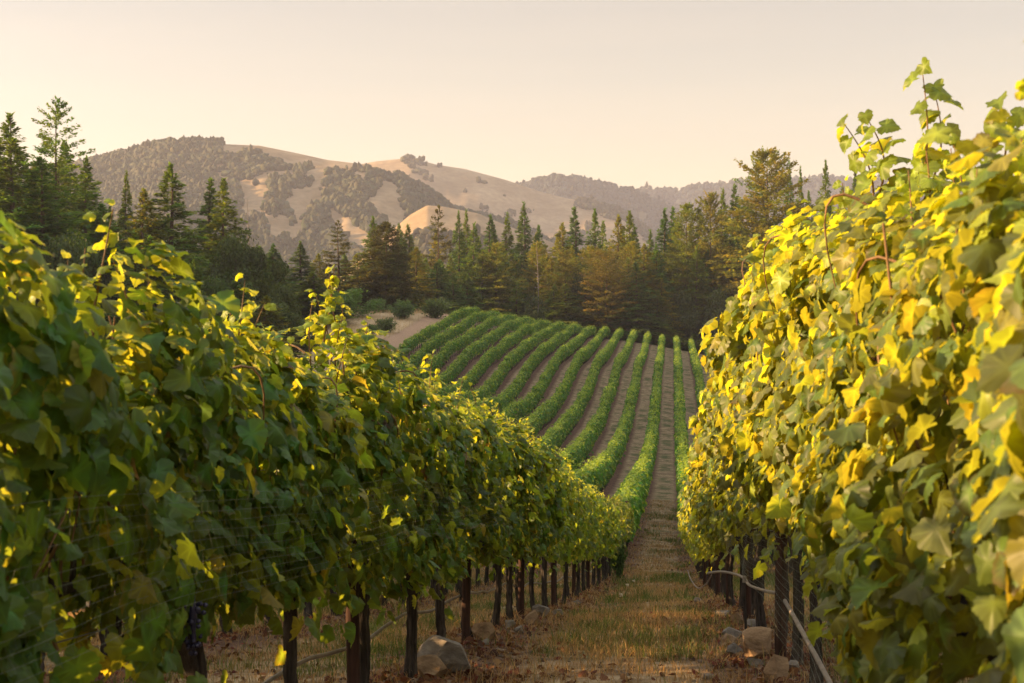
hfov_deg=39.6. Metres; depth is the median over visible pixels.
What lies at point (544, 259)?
conifer
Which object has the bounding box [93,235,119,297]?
conifer
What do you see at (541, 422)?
grapevine
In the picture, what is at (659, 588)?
dry grass
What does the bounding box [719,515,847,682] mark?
bird net
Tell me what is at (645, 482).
grapevine
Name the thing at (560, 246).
conifer
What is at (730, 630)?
rock
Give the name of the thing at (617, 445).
grapevine
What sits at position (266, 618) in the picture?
grapevine
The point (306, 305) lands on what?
broadleaf tree
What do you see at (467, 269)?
conifer
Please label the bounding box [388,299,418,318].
shrub
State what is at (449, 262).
conifer
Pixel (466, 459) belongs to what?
grapevine
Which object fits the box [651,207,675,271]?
conifer
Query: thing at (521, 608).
trellis post
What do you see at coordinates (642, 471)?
grapevine
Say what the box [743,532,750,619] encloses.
trellis post
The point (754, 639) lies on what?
boulder
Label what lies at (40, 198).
conifer
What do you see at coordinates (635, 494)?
grapevine
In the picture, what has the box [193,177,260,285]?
conifer
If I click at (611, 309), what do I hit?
conifer
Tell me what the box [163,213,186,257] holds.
conifer
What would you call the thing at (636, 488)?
grapevine
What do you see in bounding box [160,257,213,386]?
conifer
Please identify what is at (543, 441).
grapevine
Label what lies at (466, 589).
trellis post
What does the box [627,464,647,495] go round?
grapevine
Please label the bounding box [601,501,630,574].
grapevine
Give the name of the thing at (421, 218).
hills
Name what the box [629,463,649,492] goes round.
grapevine
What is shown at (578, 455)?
grapevine
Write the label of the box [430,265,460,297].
conifer
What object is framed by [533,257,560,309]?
conifer
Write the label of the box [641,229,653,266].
conifer
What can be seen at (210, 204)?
conifer
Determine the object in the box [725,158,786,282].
conifer
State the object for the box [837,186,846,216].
conifer
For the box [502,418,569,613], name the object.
grapevine
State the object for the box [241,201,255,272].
dead tree
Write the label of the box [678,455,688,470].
grapevine
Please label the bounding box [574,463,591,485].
grapevine
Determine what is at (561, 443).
grapevine
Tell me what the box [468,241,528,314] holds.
conifer
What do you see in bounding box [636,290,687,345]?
conifer
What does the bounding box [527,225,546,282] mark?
conifer
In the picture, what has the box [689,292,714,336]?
conifer
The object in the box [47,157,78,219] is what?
conifer
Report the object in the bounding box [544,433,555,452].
grapevine
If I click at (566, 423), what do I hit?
grapevine
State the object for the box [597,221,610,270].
conifer
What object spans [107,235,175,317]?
conifer
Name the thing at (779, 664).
boulder
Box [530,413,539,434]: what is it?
grapevine
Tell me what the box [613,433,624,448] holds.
grapevine
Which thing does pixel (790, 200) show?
conifer
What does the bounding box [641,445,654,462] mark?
grapevine
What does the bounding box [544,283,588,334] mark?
conifer
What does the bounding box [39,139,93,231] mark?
conifer
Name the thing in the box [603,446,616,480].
grapevine
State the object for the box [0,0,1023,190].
sky
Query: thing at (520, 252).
conifer
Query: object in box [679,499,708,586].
grapevine
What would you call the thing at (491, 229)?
conifer
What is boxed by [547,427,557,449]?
grapevine
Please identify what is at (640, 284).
conifer
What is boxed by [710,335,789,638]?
grapevine
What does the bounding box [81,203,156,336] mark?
conifer
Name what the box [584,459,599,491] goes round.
grapevine
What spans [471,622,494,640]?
rock
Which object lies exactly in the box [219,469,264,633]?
grapevine
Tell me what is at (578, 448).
grapevine
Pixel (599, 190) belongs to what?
woodland
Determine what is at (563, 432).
grapevine
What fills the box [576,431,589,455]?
grapevine
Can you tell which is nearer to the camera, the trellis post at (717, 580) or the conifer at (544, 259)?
the trellis post at (717, 580)
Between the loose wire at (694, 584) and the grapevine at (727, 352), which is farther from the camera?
the loose wire at (694, 584)
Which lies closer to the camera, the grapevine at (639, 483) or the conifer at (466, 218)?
the grapevine at (639, 483)
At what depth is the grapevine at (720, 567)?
18.96 m
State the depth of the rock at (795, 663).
8.82 m
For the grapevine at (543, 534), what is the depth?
14.62 m
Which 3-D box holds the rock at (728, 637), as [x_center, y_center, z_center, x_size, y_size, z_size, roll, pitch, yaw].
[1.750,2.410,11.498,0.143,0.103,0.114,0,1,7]
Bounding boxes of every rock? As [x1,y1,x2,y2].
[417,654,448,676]
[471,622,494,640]
[482,638,488,644]
[505,620,515,628]
[514,625,523,633]
[524,610,539,623]
[532,604,549,615]
[552,609,563,614]
[703,673,714,679]
[715,610,729,615]
[720,633,736,643]
[722,627,741,637]
[727,643,742,655]
[731,613,743,623]
[746,658,762,666]
[747,619,755,627]
[788,660,798,670]
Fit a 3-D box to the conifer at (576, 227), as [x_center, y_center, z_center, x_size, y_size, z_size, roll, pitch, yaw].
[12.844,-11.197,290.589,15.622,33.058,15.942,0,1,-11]
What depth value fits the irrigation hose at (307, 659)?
8.41 m
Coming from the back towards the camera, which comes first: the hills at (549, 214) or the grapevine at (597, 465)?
the hills at (549, 214)
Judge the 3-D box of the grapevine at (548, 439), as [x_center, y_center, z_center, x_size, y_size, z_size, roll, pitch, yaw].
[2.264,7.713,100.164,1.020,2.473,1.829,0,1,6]
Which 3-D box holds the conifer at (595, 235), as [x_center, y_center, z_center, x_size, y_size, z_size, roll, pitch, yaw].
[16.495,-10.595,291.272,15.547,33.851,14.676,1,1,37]
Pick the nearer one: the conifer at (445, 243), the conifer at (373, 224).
the conifer at (373, 224)
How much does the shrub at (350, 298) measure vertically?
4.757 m
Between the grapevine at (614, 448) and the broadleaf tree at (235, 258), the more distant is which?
the broadleaf tree at (235, 258)
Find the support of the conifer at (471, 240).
on the ground at (662, 485)
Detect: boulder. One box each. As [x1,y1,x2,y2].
[417,635,470,672]
[742,626,771,658]
[763,654,788,679]
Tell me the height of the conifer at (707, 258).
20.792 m
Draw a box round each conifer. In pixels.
[0,111,51,246]
[0,136,48,231]
[0,224,20,295]
[4,95,106,243]
[4,156,87,260]
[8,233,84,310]
[9,206,48,290]
[15,162,79,236]
[19,224,55,250]
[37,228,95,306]
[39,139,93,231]
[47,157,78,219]
[62,155,107,253]
[67,237,119,320]
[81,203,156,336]
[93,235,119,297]
[99,230,160,339]
[102,232,156,305]
[105,205,127,244]
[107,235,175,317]
[114,170,135,241]
[116,213,128,239]
[120,188,176,306]
[123,161,216,286]
[157,256,183,306]
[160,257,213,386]
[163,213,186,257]
[176,227,198,258]
[188,177,228,268]
[190,259,221,335]
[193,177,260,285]
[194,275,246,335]
[226,280,288,337]
[242,295,325,371]
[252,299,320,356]
[255,245,302,326]
[260,243,295,287]
[260,252,299,293]
[286,240,322,305]
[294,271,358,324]
[304,253,337,290]
[317,220,358,294]
[333,253,350,289]
[340,253,383,303]
[349,221,428,310]
[352,215,394,288]
[384,246,438,311]
[391,223,405,264]
[392,223,427,294]
[419,205,459,283]
[424,262,456,300]
[427,231,445,271]
[429,259,451,291]
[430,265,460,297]
[442,274,468,313]
[443,256,458,286]
[446,210,470,279]
[455,208,475,277]
[455,274,485,312]
[456,289,491,310]
[457,222,483,292]
[457,261,476,291]
[459,249,509,312]
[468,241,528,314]
[474,236,481,263]
[477,214,498,293]
[479,253,517,292]
[497,255,531,306]
[499,283,530,317]
[500,211,514,268]
[508,259,530,285]
[510,201,533,293]
[514,238,528,267]
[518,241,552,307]
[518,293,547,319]
[521,253,560,306]
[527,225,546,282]
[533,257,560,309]
[535,222,580,295]
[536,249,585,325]
[539,284,573,333]
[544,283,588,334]
[552,296,581,321]
[554,246,580,304]
[564,206,585,274]
[568,279,612,336]
[573,248,643,337]
[573,259,600,326]
[577,208,606,284]
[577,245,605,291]
[594,286,632,339]
[595,288,617,338]
[596,261,672,342]
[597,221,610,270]
[598,261,617,312]
[599,213,632,296]
[610,289,640,327]
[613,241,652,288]
[615,210,644,262]
[616,257,635,294]
[625,291,671,332]
[626,243,678,342]
[631,228,642,268]
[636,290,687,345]
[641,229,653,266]
[641,278,685,346]
[642,252,664,286]
[645,243,675,345]
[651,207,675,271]
[659,202,717,348]
[662,206,678,266]
[662,244,689,343]
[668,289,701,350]
[670,189,739,300]
[676,245,711,354]
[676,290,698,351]
[684,249,720,353]
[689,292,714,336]
[696,211,709,242]
[696,285,726,353]
[710,145,816,297]
[711,188,731,283]
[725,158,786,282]
[725,182,742,280]
[725,244,741,285]
[736,236,764,289]
[781,162,795,225]
[795,167,806,229]
[805,190,813,225]
[814,160,831,229]
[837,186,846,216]
[846,172,856,216]
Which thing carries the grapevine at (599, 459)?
on the ground at (662, 485)
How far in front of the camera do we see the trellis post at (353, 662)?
7.38 m
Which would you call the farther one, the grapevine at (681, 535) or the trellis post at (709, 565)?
the grapevine at (681, 535)
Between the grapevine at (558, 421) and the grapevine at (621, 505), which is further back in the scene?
the grapevine at (558, 421)
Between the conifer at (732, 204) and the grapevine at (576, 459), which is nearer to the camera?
the grapevine at (576, 459)
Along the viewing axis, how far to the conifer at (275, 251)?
214.56 m
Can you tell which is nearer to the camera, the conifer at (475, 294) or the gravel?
the gravel
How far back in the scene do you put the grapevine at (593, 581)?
30.05 m
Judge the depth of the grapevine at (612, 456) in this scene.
90.42 m
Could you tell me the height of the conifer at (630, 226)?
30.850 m
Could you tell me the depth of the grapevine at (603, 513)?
24.51 m
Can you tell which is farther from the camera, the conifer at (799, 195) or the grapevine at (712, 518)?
the conifer at (799, 195)
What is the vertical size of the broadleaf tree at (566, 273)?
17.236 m
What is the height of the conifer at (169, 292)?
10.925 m
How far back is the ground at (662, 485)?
115.75 m
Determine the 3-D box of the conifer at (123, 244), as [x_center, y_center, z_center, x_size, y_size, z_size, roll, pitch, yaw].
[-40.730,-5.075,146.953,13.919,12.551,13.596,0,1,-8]
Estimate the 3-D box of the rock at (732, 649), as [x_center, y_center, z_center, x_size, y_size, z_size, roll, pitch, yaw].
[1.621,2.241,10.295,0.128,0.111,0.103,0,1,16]
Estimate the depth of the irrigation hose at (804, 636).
8.08 m
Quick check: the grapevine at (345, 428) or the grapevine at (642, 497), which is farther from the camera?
the grapevine at (642, 497)
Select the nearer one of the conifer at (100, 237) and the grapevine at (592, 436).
the grapevine at (592, 436)
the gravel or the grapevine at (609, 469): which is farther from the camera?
the grapevine at (609, 469)
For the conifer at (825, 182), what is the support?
on the ground at (662, 485)
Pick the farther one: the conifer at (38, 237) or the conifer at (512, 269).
the conifer at (512, 269)
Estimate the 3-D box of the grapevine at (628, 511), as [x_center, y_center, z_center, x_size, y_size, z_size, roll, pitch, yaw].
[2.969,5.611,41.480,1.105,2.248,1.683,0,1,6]
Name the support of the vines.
on the ground at (662, 485)
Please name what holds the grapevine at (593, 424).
on the ground at (662, 485)
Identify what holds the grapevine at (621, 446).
on the ground at (662, 485)
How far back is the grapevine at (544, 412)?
123.92 m
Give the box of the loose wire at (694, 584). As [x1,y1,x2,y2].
[687,570,711,588]
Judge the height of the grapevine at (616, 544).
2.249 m
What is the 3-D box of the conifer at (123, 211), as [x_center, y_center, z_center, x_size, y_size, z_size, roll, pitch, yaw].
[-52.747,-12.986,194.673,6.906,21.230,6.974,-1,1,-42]
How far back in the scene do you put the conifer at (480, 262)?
261.51 m
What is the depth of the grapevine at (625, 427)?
116.77 m
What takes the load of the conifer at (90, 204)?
on the ground at (662, 485)
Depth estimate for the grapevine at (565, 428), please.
113.96 m
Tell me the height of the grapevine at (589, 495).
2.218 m
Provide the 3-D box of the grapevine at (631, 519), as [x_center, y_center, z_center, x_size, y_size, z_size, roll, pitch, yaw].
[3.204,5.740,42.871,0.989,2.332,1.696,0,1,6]
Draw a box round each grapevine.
[0,198,240,682]
[0,352,31,561]
[17,246,342,682]
[40,651,45,671]
[99,629,108,658]
[202,299,404,682]
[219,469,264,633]
[263,615,269,625]
[265,264,458,682]
[303,602,312,619]
[330,586,340,615]
[367,350,490,678]
[382,376,511,637]
[435,382,539,636]
[471,399,554,625]
[478,414,554,619]
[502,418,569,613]
[513,436,576,609]
[520,416,532,437]
[525,414,536,439]
[527,466,582,606]
[528,413,537,435]
[530,409,541,437]
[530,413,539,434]
[531,409,542,435]
[535,406,545,432]
[535,434,548,450]
[536,405,546,430]
[537,455,593,605]
[538,458,595,603]
[541,432,553,451]
[542,436,550,451]
[544,428,556,442]
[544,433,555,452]
[546,424,560,448]
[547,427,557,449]
[552,423,561,449]
[553,420,564,448]
[554,418,566,442]
[556,418,567,436]
[557,414,568,442]
[557,427,563,451]
[557,475,600,598]
[559,447,572,472]
[560,479,608,596]
[561,409,572,437]
[563,444,578,469]
[564,448,573,467]
[566,442,580,468]
[566,445,577,470]
[568,439,581,467]
[572,464,588,486]
[573,438,584,464]
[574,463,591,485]
[575,432,588,465]
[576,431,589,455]
[576,461,592,488]
[576,478,608,592]
[580,459,598,492]
[581,425,594,457]
[581,464,594,488]
[581,489,613,590]
[582,428,591,457]
[583,458,603,497]
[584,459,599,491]
[585,456,602,488]
[585,494,614,588]
[586,421,596,442]
[587,418,597,435]
[589,454,605,492]
[590,456,605,481]
[591,485,617,586]
[593,490,621,585]
[595,453,607,494]
[596,452,611,491]
[596,491,621,576]
[597,457,607,489]
[598,450,613,486]
[601,448,615,474]
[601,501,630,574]
[602,505,624,580]
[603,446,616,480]
[603,453,611,488]
[603,495,629,575]
[606,440,617,469]
[608,436,620,457]
[609,485,636,542]
[610,436,622,463]
[611,497,630,572]
[611,497,632,537]
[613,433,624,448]
[613,495,633,547]
[614,429,625,456]
[614,481,640,548]
[614,483,638,537]
[615,425,627,449]
[615,495,634,535]
[616,421,628,438]
[616,475,644,514]
[620,471,646,514]
[621,482,641,530]
[622,478,644,515]
[623,469,646,513]
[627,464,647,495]
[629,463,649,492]
[629,467,647,496]
[633,459,649,483]
[634,455,651,480]
[636,454,652,478]
[636,462,647,506]
[637,449,652,471]
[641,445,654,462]
[674,435,688,453]
[675,436,687,450]
[675,442,687,459]
[675,451,688,471]
[677,444,688,453]
[677,511,707,580]
[677,514,705,558]
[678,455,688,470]
[678,486,738,594]
[679,495,712,590]
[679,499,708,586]
[679,509,692,556]
[680,496,739,592]
[682,477,739,593]
[683,429,774,610]
[684,449,724,569]
[685,485,736,605]
[685,499,738,597]
[686,430,774,615]
[688,263,803,666]
[689,376,770,627]
[690,421,788,617]
[697,208,862,682]
[700,555,702,579]
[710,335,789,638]
[718,156,963,681]
[762,57,1023,663]
[797,108,1023,682]
[919,78,1023,682]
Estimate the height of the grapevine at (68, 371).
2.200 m
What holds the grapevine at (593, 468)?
on the ground at (662, 485)
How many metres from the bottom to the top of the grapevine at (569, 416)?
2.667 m
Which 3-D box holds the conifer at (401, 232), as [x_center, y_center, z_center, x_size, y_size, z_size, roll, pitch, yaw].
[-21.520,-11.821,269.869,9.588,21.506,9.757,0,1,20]
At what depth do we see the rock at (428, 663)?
9.11 m
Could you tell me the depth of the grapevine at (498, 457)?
10.34 m
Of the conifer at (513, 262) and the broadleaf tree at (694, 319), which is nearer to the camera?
the broadleaf tree at (694, 319)
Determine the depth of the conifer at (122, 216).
223.55 m
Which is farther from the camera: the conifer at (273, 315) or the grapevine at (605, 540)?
the conifer at (273, 315)
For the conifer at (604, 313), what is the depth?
258.94 m
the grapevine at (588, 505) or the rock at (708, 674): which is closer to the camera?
the rock at (708, 674)
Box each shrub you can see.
[319,287,384,317]
[365,323,381,333]
[367,298,393,311]
[374,317,397,332]
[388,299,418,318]
[418,297,452,317]
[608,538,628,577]
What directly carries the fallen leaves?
on the ground at (662, 485)
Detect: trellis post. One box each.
[346,391,359,682]
[461,559,470,640]
[518,557,524,615]
[551,490,555,604]
[572,554,575,596]
[586,560,589,589]
[703,557,706,584]
[708,559,710,589]
[715,552,720,595]
[726,547,729,604]
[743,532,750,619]
[774,531,787,656]
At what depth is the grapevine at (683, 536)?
31.99 m
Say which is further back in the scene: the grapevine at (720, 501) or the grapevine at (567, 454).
the grapevine at (567, 454)
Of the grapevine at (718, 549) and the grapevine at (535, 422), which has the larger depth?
the grapevine at (535, 422)
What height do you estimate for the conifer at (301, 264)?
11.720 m
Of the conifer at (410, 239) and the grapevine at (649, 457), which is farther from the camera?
the conifer at (410, 239)
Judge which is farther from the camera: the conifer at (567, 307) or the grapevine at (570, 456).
the conifer at (567, 307)
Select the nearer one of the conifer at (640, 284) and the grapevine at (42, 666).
the grapevine at (42, 666)
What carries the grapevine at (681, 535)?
on the ground at (662, 485)
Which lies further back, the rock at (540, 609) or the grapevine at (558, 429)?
the grapevine at (558, 429)
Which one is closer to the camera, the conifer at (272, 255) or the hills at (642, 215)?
the conifer at (272, 255)
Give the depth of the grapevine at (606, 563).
34.32 m
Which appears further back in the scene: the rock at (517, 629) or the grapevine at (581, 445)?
the grapevine at (581, 445)
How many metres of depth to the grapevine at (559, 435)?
107.23 m
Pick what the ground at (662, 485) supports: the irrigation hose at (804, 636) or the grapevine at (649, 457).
the grapevine at (649, 457)
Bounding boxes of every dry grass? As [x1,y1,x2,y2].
[44,497,971,682]
[295,306,448,369]
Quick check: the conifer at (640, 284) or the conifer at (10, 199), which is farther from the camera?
the conifer at (640, 284)
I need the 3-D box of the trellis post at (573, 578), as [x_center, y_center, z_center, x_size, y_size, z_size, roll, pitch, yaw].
[1.052,3.625,24.174,0.078,2.060,0.074,0,1,-16]
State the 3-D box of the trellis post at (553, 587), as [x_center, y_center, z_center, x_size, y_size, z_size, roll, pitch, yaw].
[0.579,3.010,19.962,0.079,2.061,0.074,0,1,-16]
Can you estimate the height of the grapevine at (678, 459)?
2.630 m
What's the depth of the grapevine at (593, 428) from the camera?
114.08 m
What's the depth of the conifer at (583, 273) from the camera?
262.19 m
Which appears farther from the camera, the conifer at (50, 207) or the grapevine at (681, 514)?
the conifer at (50, 207)
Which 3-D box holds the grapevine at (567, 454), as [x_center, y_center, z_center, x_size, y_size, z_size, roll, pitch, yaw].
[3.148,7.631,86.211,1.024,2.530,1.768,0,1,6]
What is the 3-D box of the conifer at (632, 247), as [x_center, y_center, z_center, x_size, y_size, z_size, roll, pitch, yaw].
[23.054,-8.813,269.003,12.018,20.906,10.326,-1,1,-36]
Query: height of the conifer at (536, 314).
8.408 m
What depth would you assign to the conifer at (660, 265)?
263.41 m
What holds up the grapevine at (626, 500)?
on the ground at (662, 485)
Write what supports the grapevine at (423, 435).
on the ground at (662, 485)
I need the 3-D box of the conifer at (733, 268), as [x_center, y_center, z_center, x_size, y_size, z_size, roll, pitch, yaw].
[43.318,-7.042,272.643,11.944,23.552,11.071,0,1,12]
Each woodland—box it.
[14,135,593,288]
[346,223,515,287]
[400,153,665,267]
[515,172,713,261]
[636,173,962,225]
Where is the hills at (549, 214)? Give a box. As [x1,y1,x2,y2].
[363,159,661,258]
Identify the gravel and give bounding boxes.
[308,536,840,682]
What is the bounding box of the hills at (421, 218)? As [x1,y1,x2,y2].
[341,205,591,280]
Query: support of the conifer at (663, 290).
on the ground at (662, 485)
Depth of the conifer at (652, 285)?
261.49 m
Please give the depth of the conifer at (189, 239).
224.50 m
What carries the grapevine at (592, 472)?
on the ground at (662, 485)
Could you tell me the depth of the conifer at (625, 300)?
257.87 m
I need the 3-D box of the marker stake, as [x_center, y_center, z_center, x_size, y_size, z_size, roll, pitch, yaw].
[1.911,2.182,11.635,0.051,0.721,0.042,0,1,0]
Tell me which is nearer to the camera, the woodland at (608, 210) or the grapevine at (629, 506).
the grapevine at (629, 506)
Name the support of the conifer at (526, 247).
on the ground at (662, 485)
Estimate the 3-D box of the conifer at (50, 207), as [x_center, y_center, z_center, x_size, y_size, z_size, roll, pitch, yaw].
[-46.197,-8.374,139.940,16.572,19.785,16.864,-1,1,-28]
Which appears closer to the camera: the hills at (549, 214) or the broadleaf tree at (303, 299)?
the broadleaf tree at (303, 299)
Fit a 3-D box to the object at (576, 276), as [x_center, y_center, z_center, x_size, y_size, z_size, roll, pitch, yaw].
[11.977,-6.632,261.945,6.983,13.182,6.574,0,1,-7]
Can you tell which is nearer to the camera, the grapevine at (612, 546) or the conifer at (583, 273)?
the grapevine at (612, 546)
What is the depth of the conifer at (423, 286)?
247.59 m
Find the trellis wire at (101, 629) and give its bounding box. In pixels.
[57,557,341,642]
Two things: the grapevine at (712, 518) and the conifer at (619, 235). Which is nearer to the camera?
the grapevine at (712, 518)
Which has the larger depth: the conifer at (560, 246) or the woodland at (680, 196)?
the woodland at (680, 196)
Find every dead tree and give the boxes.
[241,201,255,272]
[535,240,541,310]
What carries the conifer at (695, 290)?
on the ground at (662, 485)
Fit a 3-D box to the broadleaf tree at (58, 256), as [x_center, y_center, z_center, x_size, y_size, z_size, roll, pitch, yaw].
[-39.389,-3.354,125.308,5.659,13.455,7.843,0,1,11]
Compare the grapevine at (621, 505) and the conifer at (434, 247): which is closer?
the grapevine at (621, 505)
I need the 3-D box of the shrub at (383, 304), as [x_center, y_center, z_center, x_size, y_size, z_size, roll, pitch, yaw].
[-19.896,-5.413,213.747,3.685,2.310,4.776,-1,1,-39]
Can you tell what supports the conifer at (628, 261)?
on the ground at (662, 485)
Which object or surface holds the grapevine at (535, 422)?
on the ground at (662, 485)
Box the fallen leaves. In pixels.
[43,533,974,682]
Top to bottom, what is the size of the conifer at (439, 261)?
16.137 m
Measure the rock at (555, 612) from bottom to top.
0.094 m
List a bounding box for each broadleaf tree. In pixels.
[204,269,258,314]
[205,227,290,312]
[294,291,320,313]
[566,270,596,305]
[702,286,733,336]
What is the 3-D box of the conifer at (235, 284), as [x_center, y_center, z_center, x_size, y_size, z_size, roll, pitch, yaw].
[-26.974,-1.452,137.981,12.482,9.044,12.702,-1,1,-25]
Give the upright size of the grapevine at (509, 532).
2.303 m
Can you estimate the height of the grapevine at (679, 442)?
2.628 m
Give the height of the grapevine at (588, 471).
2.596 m
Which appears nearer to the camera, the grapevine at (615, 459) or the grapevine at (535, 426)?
the grapevine at (615, 459)
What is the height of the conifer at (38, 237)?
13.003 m
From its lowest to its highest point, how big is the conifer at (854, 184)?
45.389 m
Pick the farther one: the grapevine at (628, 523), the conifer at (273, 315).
the conifer at (273, 315)
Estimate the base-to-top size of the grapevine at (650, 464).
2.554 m
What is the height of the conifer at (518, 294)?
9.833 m
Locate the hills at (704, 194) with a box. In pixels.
[646,181,922,224]
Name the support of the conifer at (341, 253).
on the ground at (662, 485)
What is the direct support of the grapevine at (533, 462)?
on the ground at (662, 485)
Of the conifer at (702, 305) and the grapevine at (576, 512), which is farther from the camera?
the conifer at (702, 305)
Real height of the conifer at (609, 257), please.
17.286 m
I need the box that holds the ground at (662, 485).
[44,311,972,682]
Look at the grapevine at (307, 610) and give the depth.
16.04 m
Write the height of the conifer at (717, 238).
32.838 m
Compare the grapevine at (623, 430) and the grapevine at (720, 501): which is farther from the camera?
the grapevine at (623, 430)
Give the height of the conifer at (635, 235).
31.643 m
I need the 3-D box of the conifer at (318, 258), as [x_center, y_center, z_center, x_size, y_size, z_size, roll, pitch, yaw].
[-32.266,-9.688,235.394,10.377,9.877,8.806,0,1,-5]
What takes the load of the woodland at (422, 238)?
on the hills at (421, 218)
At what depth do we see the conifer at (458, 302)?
245.37 m
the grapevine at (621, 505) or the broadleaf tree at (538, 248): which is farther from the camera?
the broadleaf tree at (538, 248)
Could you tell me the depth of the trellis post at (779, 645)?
9.30 m
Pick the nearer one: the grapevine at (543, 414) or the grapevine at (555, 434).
the grapevine at (555, 434)
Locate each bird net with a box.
[0,478,512,682]
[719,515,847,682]
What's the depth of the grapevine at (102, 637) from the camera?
10.37 m
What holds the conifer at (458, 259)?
on the ground at (662, 485)
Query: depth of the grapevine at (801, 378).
4.60 m
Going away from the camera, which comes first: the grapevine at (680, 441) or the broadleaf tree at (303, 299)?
the grapevine at (680, 441)
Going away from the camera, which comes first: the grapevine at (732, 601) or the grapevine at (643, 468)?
the grapevine at (732, 601)
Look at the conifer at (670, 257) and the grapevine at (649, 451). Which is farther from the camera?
the conifer at (670, 257)
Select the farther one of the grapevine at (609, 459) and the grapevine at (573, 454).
the grapevine at (573, 454)
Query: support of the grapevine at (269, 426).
on the ground at (662, 485)
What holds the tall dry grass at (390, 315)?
on the ground at (662, 485)
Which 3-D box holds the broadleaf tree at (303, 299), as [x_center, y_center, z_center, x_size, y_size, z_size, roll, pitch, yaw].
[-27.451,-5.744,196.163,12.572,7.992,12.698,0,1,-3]
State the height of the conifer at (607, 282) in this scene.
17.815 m
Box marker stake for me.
[742,564,746,628]
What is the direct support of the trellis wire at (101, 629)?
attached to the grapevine
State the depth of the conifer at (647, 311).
256.45 m
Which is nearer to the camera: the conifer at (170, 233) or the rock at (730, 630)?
the rock at (730, 630)
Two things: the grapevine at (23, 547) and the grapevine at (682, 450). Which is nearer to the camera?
the grapevine at (23, 547)
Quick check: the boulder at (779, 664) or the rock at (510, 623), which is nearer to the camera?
the boulder at (779, 664)
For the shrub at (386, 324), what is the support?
on the ground at (662, 485)
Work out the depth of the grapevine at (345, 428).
6.38 m
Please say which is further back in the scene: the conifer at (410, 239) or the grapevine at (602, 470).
the conifer at (410, 239)
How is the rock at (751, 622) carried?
on the ground at (662, 485)
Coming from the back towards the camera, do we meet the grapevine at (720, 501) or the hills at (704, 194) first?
the hills at (704, 194)
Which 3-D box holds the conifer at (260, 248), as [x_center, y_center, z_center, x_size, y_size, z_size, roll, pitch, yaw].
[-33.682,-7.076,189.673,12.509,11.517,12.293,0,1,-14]
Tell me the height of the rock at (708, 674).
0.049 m
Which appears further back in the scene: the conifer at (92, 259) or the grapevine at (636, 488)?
the conifer at (92, 259)
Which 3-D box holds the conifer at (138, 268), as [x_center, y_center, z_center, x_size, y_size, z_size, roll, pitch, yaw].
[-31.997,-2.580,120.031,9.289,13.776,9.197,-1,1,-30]
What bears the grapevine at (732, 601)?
on the ground at (662, 485)
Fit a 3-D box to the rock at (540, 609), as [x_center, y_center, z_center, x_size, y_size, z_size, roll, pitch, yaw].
[0.335,3.057,16.076,0.170,0.173,0.161,-1,1,-29]
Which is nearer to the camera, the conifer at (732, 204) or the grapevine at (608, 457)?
the grapevine at (608, 457)
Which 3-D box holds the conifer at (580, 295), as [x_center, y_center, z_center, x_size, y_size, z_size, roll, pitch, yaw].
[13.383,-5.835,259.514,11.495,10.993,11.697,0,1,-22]
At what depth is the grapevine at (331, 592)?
17.43 m
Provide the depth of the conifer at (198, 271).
126.79 m
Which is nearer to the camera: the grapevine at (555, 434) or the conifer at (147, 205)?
the grapevine at (555, 434)
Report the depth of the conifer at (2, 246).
129.57 m
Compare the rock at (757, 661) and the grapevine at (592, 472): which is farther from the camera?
the grapevine at (592, 472)
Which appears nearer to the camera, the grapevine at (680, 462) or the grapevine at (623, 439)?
the grapevine at (680, 462)
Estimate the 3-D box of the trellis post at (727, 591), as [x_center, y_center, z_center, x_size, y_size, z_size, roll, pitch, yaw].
[2.712,2.555,17.752,0.087,2.110,0.083,1,1,29]
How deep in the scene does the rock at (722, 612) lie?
15.29 m
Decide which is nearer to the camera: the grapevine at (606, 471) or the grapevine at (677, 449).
the grapevine at (606, 471)
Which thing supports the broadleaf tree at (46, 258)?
on the ground at (662, 485)
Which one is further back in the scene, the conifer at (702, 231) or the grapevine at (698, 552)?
the conifer at (702, 231)
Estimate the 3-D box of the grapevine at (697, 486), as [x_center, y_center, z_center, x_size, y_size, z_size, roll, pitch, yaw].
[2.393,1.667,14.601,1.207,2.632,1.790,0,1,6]
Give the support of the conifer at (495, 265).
on the ground at (662, 485)
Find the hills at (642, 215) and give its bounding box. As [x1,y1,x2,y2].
[562,186,753,244]
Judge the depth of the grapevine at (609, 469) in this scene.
83.45 m
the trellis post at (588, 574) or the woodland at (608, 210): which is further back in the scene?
the woodland at (608, 210)
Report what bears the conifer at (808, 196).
on the ground at (662, 485)
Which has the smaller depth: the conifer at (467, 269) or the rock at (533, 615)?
the rock at (533, 615)
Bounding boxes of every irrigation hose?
[262,570,591,682]
[707,570,832,682]
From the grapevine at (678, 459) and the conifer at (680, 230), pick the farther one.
the conifer at (680, 230)
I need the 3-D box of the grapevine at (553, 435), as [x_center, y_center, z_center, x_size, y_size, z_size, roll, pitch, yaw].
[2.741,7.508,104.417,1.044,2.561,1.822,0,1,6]
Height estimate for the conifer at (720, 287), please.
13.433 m
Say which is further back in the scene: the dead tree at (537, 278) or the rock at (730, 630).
the dead tree at (537, 278)

